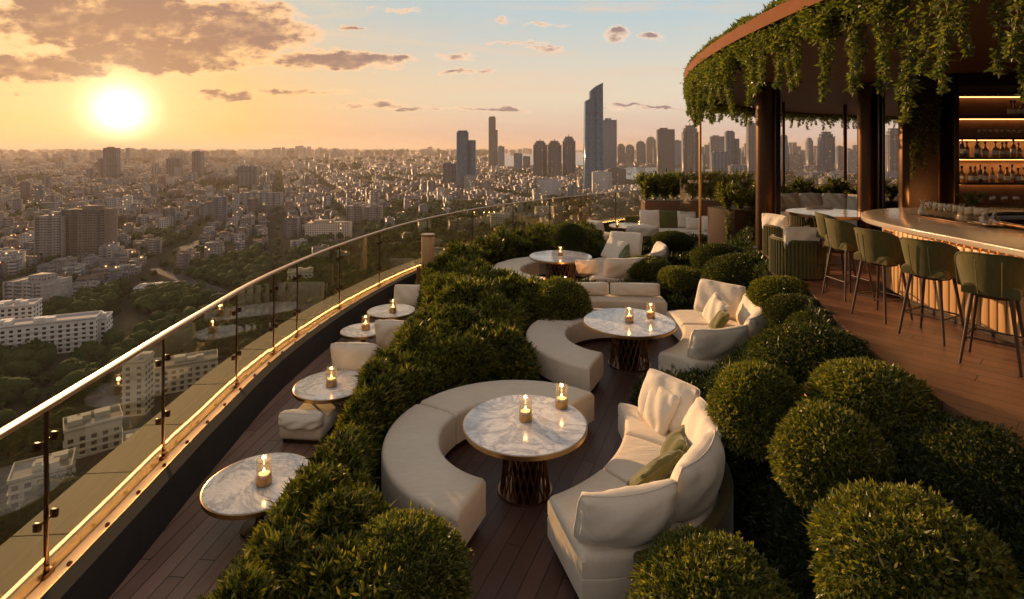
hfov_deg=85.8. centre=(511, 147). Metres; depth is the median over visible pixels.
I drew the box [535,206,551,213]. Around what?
apartment building
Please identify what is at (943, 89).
hanging vine
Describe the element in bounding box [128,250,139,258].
city building
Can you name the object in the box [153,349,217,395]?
apartment building
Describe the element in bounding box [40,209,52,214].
city building
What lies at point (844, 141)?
canopy post
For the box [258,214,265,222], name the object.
city building
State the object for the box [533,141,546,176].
residential tower
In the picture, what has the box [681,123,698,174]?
residential tower
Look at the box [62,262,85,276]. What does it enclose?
city building
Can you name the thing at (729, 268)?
box ball
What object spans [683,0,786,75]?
roof edge foliage
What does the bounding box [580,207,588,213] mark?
city building
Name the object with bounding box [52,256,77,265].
city building
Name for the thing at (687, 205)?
rusted planter
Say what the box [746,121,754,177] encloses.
residential tower
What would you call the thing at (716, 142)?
residential tower
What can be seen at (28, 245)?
city building
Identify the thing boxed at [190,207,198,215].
city building
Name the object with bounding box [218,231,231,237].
city building
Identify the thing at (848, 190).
leafy plant
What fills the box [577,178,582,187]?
apartment tower
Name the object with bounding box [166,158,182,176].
office tower
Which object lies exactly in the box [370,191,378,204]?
apartment tower
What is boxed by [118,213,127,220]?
city building
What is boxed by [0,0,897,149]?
sky
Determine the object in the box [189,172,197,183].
apartment tower
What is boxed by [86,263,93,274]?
city building
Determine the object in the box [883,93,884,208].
canopy post
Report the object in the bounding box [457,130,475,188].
office tower
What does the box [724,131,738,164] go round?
residential tower
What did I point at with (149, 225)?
city building
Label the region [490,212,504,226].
apartment building
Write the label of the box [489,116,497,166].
office tower
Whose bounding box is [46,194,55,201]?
city building
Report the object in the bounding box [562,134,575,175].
residential tower
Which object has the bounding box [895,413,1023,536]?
box ball
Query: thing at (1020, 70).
hanging vine
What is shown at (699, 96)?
hanging vine
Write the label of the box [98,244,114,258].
city building
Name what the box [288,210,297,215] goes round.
city building
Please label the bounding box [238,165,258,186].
office tower
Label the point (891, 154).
residential tower
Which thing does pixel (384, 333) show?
walkway chair
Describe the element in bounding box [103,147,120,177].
office tower
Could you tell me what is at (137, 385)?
apartment building
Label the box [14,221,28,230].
city building
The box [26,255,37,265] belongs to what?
city building
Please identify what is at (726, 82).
hanging vine
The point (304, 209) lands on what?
city building
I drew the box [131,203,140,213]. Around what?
city building
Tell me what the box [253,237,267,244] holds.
city building
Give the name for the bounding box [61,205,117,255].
apartment building
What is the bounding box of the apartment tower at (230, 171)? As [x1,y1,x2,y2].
[228,167,233,175]
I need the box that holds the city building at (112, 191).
[108,189,119,193]
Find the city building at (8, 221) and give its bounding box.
[2,216,14,228]
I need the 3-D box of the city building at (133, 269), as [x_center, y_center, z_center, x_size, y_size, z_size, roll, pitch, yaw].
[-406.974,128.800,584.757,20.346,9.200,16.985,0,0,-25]
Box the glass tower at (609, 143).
[603,118,616,170]
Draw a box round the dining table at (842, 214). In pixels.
[785,208,861,252]
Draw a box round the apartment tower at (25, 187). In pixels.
[20,181,30,197]
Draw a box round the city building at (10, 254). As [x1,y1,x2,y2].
[0,250,25,268]
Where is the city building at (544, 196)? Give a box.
[541,194,548,205]
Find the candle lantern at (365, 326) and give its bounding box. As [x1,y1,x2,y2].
[361,316,369,330]
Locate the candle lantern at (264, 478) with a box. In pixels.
[256,468,271,487]
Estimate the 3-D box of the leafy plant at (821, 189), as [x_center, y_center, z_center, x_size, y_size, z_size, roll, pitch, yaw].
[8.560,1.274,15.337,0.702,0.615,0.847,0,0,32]
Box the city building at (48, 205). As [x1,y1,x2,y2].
[43,202,55,209]
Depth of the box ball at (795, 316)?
6.68 m
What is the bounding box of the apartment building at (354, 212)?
[346,203,363,222]
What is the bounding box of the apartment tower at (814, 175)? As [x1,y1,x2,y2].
[810,172,817,180]
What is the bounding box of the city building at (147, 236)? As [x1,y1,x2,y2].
[141,234,153,238]
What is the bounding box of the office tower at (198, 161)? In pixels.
[192,150,203,175]
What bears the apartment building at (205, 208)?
on the city ground at (126, 318)
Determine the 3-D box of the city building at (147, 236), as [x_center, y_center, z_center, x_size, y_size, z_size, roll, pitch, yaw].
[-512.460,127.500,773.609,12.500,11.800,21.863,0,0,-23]
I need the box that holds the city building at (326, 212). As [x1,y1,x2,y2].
[324,210,333,216]
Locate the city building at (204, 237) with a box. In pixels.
[200,233,209,244]
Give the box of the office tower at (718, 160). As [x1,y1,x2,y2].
[710,151,727,175]
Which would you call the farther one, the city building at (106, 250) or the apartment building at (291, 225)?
the apartment building at (291, 225)
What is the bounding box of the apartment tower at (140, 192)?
[133,189,143,199]
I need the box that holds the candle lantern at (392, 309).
[389,305,396,312]
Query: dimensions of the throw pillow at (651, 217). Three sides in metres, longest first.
0.766 x 0.677 x 0.273 m
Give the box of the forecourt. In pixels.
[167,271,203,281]
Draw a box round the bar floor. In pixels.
[759,250,1023,452]
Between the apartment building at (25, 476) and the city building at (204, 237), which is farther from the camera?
the city building at (204, 237)
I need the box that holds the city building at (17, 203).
[13,198,22,211]
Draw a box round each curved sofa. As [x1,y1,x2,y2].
[548,368,732,598]
[582,231,668,281]
[658,278,769,379]
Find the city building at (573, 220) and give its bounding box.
[566,218,577,221]
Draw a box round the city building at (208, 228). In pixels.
[203,227,214,230]
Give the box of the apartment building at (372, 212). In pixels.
[363,204,382,222]
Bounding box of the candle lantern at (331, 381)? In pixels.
[326,374,336,387]
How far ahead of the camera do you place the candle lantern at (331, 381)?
6.85 m
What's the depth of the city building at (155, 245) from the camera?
689.13 m
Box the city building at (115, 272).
[108,265,128,280]
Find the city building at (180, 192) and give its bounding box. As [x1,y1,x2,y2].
[172,189,183,196]
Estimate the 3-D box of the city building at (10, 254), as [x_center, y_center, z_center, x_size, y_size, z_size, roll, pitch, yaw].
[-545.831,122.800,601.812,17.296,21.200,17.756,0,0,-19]
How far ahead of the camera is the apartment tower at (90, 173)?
2226.13 m
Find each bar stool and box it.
[813,211,858,287]
[822,218,875,301]
[851,227,912,323]
[898,237,966,345]
[954,251,1023,376]
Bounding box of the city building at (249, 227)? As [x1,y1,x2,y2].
[236,225,251,235]
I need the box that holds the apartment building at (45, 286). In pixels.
[3,272,71,301]
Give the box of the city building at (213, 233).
[202,230,216,236]
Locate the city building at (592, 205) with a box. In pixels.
[586,202,597,209]
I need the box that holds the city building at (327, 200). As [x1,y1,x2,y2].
[323,195,331,209]
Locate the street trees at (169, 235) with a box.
[0,148,897,264]
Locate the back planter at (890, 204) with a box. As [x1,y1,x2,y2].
[751,200,897,208]
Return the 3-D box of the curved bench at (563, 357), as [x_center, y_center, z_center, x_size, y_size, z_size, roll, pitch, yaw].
[1.155,3.176,9.134,1.660,0.437,2.955,0,0,33]
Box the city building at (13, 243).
[4,238,20,249]
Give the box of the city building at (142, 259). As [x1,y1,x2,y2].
[130,256,146,264]
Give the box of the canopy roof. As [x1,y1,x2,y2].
[684,0,1023,115]
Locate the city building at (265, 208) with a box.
[262,204,268,214]
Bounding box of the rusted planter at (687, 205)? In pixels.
[641,199,748,215]
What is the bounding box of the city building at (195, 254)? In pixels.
[186,248,199,259]
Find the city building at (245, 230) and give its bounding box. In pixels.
[238,227,248,236]
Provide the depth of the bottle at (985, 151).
9.43 m
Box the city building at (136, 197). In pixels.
[133,195,139,200]
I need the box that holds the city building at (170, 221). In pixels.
[158,216,173,228]
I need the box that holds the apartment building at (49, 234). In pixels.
[34,211,65,257]
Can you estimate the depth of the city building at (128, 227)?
860.31 m
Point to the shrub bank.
(472, 320)
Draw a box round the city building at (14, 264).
[0,256,21,274]
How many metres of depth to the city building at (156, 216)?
975.57 m
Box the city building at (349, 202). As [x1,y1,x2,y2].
[346,200,353,205]
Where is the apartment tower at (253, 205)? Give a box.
[248,197,258,215]
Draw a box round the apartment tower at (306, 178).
[304,174,308,185]
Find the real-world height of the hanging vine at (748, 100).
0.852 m
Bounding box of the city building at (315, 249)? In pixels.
[312,244,329,257]
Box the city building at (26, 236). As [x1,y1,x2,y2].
[19,231,33,247]
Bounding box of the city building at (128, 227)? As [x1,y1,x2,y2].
[123,223,135,232]
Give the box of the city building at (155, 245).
[148,237,161,254]
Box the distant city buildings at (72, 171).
[0,150,897,279]
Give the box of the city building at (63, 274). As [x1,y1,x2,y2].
[57,272,69,276]
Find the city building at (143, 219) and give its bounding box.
[138,214,153,224]
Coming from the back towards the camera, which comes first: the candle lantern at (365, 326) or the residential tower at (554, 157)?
the residential tower at (554, 157)
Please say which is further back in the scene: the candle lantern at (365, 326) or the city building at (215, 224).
the city building at (215, 224)
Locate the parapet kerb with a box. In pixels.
[0,215,638,598]
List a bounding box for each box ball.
[336,501,475,598]
[531,274,592,321]
[551,222,587,250]
[625,523,799,598]
[626,254,671,280]
[651,230,695,256]
[657,265,701,293]
[689,242,741,269]
[701,252,768,291]
[705,357,801,465]
[742,274,809,307]
[742,319,873,389]
[761,293,820,324]
[765,395,901,515]
[783,308,837,327]
[798,356,948,465]
[801,474,1023,598]
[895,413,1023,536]
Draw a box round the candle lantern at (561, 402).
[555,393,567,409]
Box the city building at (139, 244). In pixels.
[133,240,147,248]
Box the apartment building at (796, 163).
[789,153,803,175]
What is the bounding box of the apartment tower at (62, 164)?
[56,161,65,167]
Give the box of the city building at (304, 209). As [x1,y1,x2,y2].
[300,207,308,215]
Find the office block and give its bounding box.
[728,165,747,178]
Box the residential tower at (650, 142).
[646,136,655,161]
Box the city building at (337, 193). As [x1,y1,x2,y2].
[335,191,340,199]
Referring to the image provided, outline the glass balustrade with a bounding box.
[0,183,895,581]
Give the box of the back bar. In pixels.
[898,73,1023,207]
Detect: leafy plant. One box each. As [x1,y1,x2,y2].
[434,254,457,266]
[440,239,471,254]
[468,243,491,256]
[475,231,504,261]
[488,224,519,248]
[512,233,534,246]
[526,221,552,237]
[545,223,558,235]
[592,240,606,248]
[629,169,657,199]
[650,178,666,199]
[653,169,680,199]
[659,168,688,199]
[670,169,703,199]
[687,179,706,199]
[688,168,715,199]
[702,169,722,199]
[708,167,733,196]
[714,185,738,209]
[728,168,754,195]
[733,191,754,208]
[741,186,754,207]
[751,178,784,191]
[781,183,800,193]
[785,176,816,194]
[809,182,831,197]
[823,174,852,193]
[843,184,856,193]
[885,183,897,201]
[956,191,990,209]
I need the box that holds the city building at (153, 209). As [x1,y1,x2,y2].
[148,207,159,214]
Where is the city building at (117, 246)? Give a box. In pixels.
[103,241,123,250]
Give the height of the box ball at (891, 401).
0.991 m
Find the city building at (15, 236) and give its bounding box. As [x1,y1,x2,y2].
[4,234,19,239]
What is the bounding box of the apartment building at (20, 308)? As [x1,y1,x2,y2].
[0,298,42,319]
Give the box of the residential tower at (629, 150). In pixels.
[625,143,633,162]
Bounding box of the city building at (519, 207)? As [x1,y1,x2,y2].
[516,204,523,212]
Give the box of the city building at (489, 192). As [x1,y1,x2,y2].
[485,189,493,195]
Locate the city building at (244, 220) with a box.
[240,217,251,225]
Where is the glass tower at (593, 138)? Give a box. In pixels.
[583,83,602,188]
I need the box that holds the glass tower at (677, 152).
[675,140,680,165]
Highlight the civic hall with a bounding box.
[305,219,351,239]
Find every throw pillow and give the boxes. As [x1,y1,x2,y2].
[575,259,598,273]
[601,236,626,257]
[618,244,630,257]
[626,449,683,485]
[639,209,659,227]
[639,386,680,435]
[659,210,677,227]
[660,425,689,454]
[677,211,695,227]
[686,217,698,229]
[702,216,707,230]
[702,292,729,322]
[709,308,729,328]
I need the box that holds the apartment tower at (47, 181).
[42,175,52,189]
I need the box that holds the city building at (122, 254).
[112,249,128,263]
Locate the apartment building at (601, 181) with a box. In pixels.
[592,171,611,192]
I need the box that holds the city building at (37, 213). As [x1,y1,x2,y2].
[32,212,45,219]
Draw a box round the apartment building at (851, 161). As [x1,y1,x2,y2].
[847,150,856,172]
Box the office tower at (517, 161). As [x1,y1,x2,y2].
[514,153,521,169]
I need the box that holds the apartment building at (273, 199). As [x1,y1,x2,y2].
[242,191,282,208]
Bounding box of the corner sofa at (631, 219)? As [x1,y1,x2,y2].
[625,216,707,235]
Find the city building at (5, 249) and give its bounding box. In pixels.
[0,247,14,253]
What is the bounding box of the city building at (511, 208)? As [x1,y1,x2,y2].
[502,206,513,214]
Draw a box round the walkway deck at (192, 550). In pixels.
[109,231,624,598]
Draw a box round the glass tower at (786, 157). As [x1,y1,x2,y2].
[781,135,788,174]
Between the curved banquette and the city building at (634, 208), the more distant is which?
the city building at (634, 208)
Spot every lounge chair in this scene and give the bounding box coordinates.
[587,219,609,240]
[626,225,658,241]
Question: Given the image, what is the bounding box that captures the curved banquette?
[781,193,856,225]
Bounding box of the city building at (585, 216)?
[577,213,589,220]
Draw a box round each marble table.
[463,395,587,507]
[529,250,591,280]
[583,308,676,372]
[609,223,651,231]
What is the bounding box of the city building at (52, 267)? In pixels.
[37,261,59,272]
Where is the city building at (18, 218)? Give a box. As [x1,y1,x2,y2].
[15,216,24,221]
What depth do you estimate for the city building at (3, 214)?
970.47 m
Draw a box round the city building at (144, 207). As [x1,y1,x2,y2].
[141,204,148,211]
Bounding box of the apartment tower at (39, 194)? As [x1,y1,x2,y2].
[34,184,44,206]
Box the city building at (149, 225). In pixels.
[143,224,154,228]
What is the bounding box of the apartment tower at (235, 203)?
[232,192,238,215]
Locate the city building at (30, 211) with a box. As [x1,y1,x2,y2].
[27,207,38,214]
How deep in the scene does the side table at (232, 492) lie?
4.85 m
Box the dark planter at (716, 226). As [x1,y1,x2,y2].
[708,205,754,242]
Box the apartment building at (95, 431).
[63,404,122,459]
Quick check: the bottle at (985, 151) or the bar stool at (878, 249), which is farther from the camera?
the bottle at (985, 151)
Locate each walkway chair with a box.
[278,403,341,444]
[330,342,378,371]
[374,319,404,350]
[393,284,419,320]
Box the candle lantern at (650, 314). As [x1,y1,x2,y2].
[646,308,654,318]
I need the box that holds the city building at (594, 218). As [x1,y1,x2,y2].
[588,216,600,219]
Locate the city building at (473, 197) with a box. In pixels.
[468,194,476,199]
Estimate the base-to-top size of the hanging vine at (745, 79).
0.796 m
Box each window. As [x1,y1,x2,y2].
[11,486,17,491]
[11,494,17,499]
[11,502,17,507]
[24,482,30,487]
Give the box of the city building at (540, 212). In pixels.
[534,209,546,216]
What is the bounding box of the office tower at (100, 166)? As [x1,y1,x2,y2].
[98,158,102,176]
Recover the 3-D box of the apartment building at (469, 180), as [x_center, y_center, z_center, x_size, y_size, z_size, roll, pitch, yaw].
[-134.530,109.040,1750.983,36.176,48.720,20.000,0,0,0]
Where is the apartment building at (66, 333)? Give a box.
[0,310,101,353]
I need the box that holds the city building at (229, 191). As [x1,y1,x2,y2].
[222,188,232,195]
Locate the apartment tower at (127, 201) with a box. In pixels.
[122,194,132,209]
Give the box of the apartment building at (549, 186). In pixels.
[538,178,560,195]
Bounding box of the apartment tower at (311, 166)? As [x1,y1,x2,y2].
[308,162,314,170]
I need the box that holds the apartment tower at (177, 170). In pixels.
[174,167,180,175]
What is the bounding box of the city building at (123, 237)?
[118,233,127,247]
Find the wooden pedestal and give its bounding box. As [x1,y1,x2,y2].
[421,233,434,267]
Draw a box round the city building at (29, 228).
[25,226,33,231]
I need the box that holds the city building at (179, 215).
[176,212,183,221]
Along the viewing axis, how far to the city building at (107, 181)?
1900.27 m
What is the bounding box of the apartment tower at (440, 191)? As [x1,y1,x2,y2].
[437,186,443,199]
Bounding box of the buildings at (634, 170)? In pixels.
[623,167,709,179]
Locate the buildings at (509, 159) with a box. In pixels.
[505,151,652,165]
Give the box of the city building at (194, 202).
[189,199,198,204]
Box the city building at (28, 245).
[23,241,33,249]
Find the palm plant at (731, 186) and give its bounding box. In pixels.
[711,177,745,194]
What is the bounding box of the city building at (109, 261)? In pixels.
[94,257,119,266]
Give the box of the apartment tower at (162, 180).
[158,176,166,187]
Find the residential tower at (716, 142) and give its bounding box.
[710,135,723,151]
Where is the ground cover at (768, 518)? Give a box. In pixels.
[574,226,1023,598]
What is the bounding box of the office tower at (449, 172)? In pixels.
[443,162,456,183]
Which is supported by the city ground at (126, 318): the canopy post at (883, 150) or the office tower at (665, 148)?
the office tower at (665, 148)
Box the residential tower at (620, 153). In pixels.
[617,144,624,164]
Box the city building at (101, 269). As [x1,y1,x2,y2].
[90,264,114,276]
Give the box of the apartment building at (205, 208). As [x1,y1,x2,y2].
[199,201,212,218]
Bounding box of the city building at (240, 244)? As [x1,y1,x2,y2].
[235,239,244,250]
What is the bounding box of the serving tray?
[913,215,1004,226]
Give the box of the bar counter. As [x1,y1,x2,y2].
[861,207,1023,346]
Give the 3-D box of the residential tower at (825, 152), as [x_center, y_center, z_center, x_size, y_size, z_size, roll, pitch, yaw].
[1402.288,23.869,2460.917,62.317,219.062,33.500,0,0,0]
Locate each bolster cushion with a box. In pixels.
[578,282,608,294]
[610,282,659,295]
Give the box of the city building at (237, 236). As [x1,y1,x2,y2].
[232,232,244,243]
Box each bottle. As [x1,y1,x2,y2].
[959,166,965,182]
[960,139,963,156]
[964,141,969,156]
[967,166,973,182]
[973,166,978,182]
[974,139,978,156]
[978,165,982,181]
[982,141,988,156]
[982,166,988,181]
[990,167,994,181]
[992,141,998,156]
[997,165,1003,182]
[999,142,1005,156]
[1003,167,1010,182]
[1004,141,1009,156]
[1007,100,1013,114]
[1009,165,1014,181]
[1010,139,1016,156]
[1013,100,1017,114]
[1015,168,1021,182]
[1016,143,1021,156]
[1019,102,1023,114]
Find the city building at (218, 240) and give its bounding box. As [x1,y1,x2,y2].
[209,239,221,242]
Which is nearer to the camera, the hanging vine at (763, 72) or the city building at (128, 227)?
the hanging vine at (763, 72)
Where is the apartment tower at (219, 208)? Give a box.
[213,195,226,223]
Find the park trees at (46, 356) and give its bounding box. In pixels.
[0,254,420,544]
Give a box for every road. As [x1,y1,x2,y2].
[148,268,233,301]
[173,181,367,250]
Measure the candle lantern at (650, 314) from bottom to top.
0.222 m
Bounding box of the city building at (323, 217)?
[319,214,327,219]
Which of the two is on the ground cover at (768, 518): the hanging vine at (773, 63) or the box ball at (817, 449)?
the box ball at (817, 449)
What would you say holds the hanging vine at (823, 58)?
hanging from the canopy roof
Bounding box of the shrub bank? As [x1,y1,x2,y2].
[196,218,605,598]
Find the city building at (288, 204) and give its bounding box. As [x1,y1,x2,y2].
[285,201,293,207]
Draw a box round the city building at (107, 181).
[103,178,111,185]
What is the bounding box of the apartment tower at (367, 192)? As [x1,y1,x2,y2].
[365,187,372,203]
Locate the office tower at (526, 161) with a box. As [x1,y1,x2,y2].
[523,156,529,167]
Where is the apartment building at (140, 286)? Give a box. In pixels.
[133,281,177,289]
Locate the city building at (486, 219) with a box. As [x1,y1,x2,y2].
[480,215,489,223]
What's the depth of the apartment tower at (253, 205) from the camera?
1081.43 m
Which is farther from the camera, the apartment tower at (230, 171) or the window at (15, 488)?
the apartment tower at (230, 171)
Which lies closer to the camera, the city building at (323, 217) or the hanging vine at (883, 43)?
the hanging vine at (883, 43)
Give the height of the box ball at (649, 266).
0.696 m
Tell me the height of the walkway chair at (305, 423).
0.355 m
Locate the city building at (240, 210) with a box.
[239,205,242,215]
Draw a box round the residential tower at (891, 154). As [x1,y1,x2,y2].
[885,127,897,182]
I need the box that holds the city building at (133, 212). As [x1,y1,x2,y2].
[124,209,136,216]
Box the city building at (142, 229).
[133,226,145,235]
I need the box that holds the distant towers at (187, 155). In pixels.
[13,142,856,168]
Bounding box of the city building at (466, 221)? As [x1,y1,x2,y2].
[459,217,470,227]
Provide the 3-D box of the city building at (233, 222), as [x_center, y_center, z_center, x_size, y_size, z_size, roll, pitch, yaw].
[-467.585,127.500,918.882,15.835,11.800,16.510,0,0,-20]
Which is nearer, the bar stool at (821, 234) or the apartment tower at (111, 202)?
the bar stool at (821, 234)
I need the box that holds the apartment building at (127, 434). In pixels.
[122,428,139,442]
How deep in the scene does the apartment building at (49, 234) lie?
671.52 m
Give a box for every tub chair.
[762,213,810,256]
[769,227,829,279]
[790,206,833,227]
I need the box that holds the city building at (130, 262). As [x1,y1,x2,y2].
[127,260,141,267]
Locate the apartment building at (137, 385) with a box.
[121,351,154,416]
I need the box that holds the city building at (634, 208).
[631,206,640,210]
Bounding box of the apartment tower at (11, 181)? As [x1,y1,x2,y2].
[6,176,16,186]
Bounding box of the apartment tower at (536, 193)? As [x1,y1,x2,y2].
[532,188,540,202]
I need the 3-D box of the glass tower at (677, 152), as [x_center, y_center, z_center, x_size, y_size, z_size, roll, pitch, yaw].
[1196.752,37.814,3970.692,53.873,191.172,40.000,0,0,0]
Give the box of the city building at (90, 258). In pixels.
[81,254,103,263]
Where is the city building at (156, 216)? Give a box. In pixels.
[152,214,162,218]
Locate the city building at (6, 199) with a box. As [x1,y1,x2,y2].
[0,196,13,202]
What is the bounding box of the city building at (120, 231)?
[118,229,124,234]
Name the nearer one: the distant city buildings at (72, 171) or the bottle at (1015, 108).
the bottle at (1015, 108)
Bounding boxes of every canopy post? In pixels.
[699,121,701,245]
[782,102,784,187]
[843,104,846,195]
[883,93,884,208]
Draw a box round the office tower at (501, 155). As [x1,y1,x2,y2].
[498,146,504,165]
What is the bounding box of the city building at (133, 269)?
[119,264,140,274]
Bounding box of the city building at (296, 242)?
[291,238,306,248]
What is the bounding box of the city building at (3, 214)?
[0,211,6,220]
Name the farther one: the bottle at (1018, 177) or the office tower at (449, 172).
the office tower at (449, 172)
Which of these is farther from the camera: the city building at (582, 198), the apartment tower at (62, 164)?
the apartment tower at (62, 164)
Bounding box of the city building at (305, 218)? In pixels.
[301,215,312,222]
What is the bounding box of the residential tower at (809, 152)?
[805,138,812,165]
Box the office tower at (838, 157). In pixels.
[835,145,842,169]
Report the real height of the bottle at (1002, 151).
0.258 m
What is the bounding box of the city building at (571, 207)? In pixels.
[568,206,577,209]
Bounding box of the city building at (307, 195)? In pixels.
[303,192,311,200]
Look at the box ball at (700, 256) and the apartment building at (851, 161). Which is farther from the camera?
the apartment building at (851, 161)
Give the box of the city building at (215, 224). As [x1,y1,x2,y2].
[207,221,220,228]
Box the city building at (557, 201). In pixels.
[552,197,560,203]
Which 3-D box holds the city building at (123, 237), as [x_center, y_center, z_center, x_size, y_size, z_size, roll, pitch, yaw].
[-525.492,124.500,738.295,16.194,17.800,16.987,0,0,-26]
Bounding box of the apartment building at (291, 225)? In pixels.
[283,215,300,238]
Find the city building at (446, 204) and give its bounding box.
[443,201,451,207]
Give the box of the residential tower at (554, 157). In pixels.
[548,139,561,176]
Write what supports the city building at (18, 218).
on the city ground at (126, 318)
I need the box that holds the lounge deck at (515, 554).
[379,277,739,598]
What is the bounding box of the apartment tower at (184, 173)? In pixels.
[182,171,189,179]
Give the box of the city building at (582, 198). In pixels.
[576,192,585,200]
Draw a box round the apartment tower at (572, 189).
[568,184,576,197]
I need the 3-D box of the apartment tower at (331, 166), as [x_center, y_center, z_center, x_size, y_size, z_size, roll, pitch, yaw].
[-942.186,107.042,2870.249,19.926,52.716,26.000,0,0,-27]
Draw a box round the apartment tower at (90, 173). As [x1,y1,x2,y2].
[86,168,93,179]
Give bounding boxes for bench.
[381,380,593,545]
[493,257,592,279]
[526,308,649,391]
[589,294,666,315]
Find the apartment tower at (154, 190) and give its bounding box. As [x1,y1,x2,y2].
[151,184,157,199]
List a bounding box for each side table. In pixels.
[200,452,309,539]
[292,370,360,411]
[340,323,375,341]
[367,304,415,319]
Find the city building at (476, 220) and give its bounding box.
[469,217,482,226]
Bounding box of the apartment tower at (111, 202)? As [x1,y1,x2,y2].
[107,196,116,207]
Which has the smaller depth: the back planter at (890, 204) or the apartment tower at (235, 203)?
the back planter at (890, 204)
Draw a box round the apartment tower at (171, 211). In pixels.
[163,206,175,226]
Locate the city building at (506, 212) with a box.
[500,209,509,217]
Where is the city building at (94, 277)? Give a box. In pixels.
[75,273,104,284]
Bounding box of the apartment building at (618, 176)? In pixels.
[607,168,625,184]
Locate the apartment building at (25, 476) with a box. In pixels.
[6,447,75,510]
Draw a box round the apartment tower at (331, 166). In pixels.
[329,163,333,172]
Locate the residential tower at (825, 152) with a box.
[817,130,834,175]
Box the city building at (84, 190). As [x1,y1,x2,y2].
[78,187,89,194]
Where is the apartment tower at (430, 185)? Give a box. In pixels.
[427,180,434,194]
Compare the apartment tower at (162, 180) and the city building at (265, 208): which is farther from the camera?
the apartment tower at (162, 180)
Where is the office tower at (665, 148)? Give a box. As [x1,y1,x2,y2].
[656,128,674,170]
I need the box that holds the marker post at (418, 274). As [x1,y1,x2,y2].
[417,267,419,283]
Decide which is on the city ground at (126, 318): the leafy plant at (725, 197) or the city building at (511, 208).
the city building at (511, 208)
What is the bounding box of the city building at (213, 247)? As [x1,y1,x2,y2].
[204,242,222,257]
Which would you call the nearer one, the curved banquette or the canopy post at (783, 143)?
the curved banquette
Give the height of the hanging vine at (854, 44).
0.763 m
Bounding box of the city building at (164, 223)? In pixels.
[159,218,168,227]
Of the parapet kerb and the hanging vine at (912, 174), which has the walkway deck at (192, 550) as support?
the parapet kerb
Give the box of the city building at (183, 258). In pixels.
[176,250,192,270]
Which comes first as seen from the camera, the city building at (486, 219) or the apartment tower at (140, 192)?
the city building at (486, 219)
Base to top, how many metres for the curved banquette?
0.827 m
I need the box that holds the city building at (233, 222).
[226,220,236,227]
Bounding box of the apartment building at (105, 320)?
[98,311,112,345]
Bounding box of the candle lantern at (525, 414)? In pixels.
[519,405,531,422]
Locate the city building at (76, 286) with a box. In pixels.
[72,280,99,294]
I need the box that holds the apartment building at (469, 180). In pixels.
[464,174,475,188]
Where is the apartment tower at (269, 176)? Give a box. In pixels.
[266,172,272,181]
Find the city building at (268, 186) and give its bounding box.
[263,184,271,190]
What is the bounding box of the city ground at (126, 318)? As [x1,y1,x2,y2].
[0,150,842,545]
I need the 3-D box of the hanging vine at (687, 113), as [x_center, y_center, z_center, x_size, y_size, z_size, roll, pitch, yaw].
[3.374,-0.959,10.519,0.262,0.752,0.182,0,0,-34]
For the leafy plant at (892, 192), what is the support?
in the back planter at (890, 204)
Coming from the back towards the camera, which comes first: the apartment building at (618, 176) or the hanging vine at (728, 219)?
the apartment building at (618, 176)
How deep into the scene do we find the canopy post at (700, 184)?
15.18 m
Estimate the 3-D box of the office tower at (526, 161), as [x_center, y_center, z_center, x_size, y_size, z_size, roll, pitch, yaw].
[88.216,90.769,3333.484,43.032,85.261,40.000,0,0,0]
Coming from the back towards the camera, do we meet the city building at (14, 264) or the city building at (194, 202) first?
the city building at (194, 202)
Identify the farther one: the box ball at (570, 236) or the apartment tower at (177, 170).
the apartment tower at (177, 170)
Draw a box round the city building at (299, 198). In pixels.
[295,195,302,204]
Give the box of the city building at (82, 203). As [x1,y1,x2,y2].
[76,201,87,206]
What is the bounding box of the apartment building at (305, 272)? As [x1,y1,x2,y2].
[287,267,313,279]
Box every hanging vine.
[683,79,691,116]
[686,82,693,121]
[688,70,697,118]
[691,110,698,128]
[692,71,702,108]
[694,67,708,101]
[697,86,703,110]
[698,110,701,120]
[699,59,716,119]
[701,100,707,111]
[702,73,709,95]
[707,94,718,124]
[713,52,724,103]
[714,76,723,96]
[720,46,731,91]
[722,70,737,117]
[723,53,738,115]
[723,209,729,239]
[724,209,730,241]
[742,55,754,102]
[743,55,752,106]
[743,112,747,126]
[744,40,757,92]
[747,35,759,97]
[747,210,752,227]
[750,34,767,92]
[753,40,768,85]
[766,30,784,89]
[768,26,785,89]
[780,20,797,93]
[787,14,803,83]
[787,27,804,86]
[801,6,832,70]
[805,113,812,129]
[818,9,838,102]
[820,30,834,65]
[821,117,825,130]
[839,2,864,96]
[843,12,863,77]
[846,9,872,88]
[864,1,892,82]
[870,1,895,95]
[886,0,906,52]
[889,0,918,103]
[895,0,930,124]
[909,120,916,178]
[910,83,923,151]
[912,0,938,76]
[916,98,933,169]
[921,0,956,94]
[927,0,959,82]
[929,90,945,155]
[949,0,975,59]
[983,0,1018,77]
[999,0,1023,61]
[1012,8,1023,102]
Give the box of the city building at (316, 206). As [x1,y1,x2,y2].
[311,204,320,208]
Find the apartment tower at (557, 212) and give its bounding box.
[552,204,562,221]
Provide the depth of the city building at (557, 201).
1235.84 m
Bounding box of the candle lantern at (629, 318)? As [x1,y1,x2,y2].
[625,313,633,322]
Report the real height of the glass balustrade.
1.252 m
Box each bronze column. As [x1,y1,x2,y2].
[753,82,780,250]
[857,82,882,230]
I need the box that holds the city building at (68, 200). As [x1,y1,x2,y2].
[64,198,73,203]
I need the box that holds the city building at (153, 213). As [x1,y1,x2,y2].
[147,211,158,217]
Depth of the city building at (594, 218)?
946.06 m
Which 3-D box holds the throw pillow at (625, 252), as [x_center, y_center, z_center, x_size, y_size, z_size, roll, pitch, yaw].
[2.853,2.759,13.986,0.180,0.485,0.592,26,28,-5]
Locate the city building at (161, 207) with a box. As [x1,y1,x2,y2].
[153,205,163,213]
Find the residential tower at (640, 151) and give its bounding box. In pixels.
[636,140,645,163]

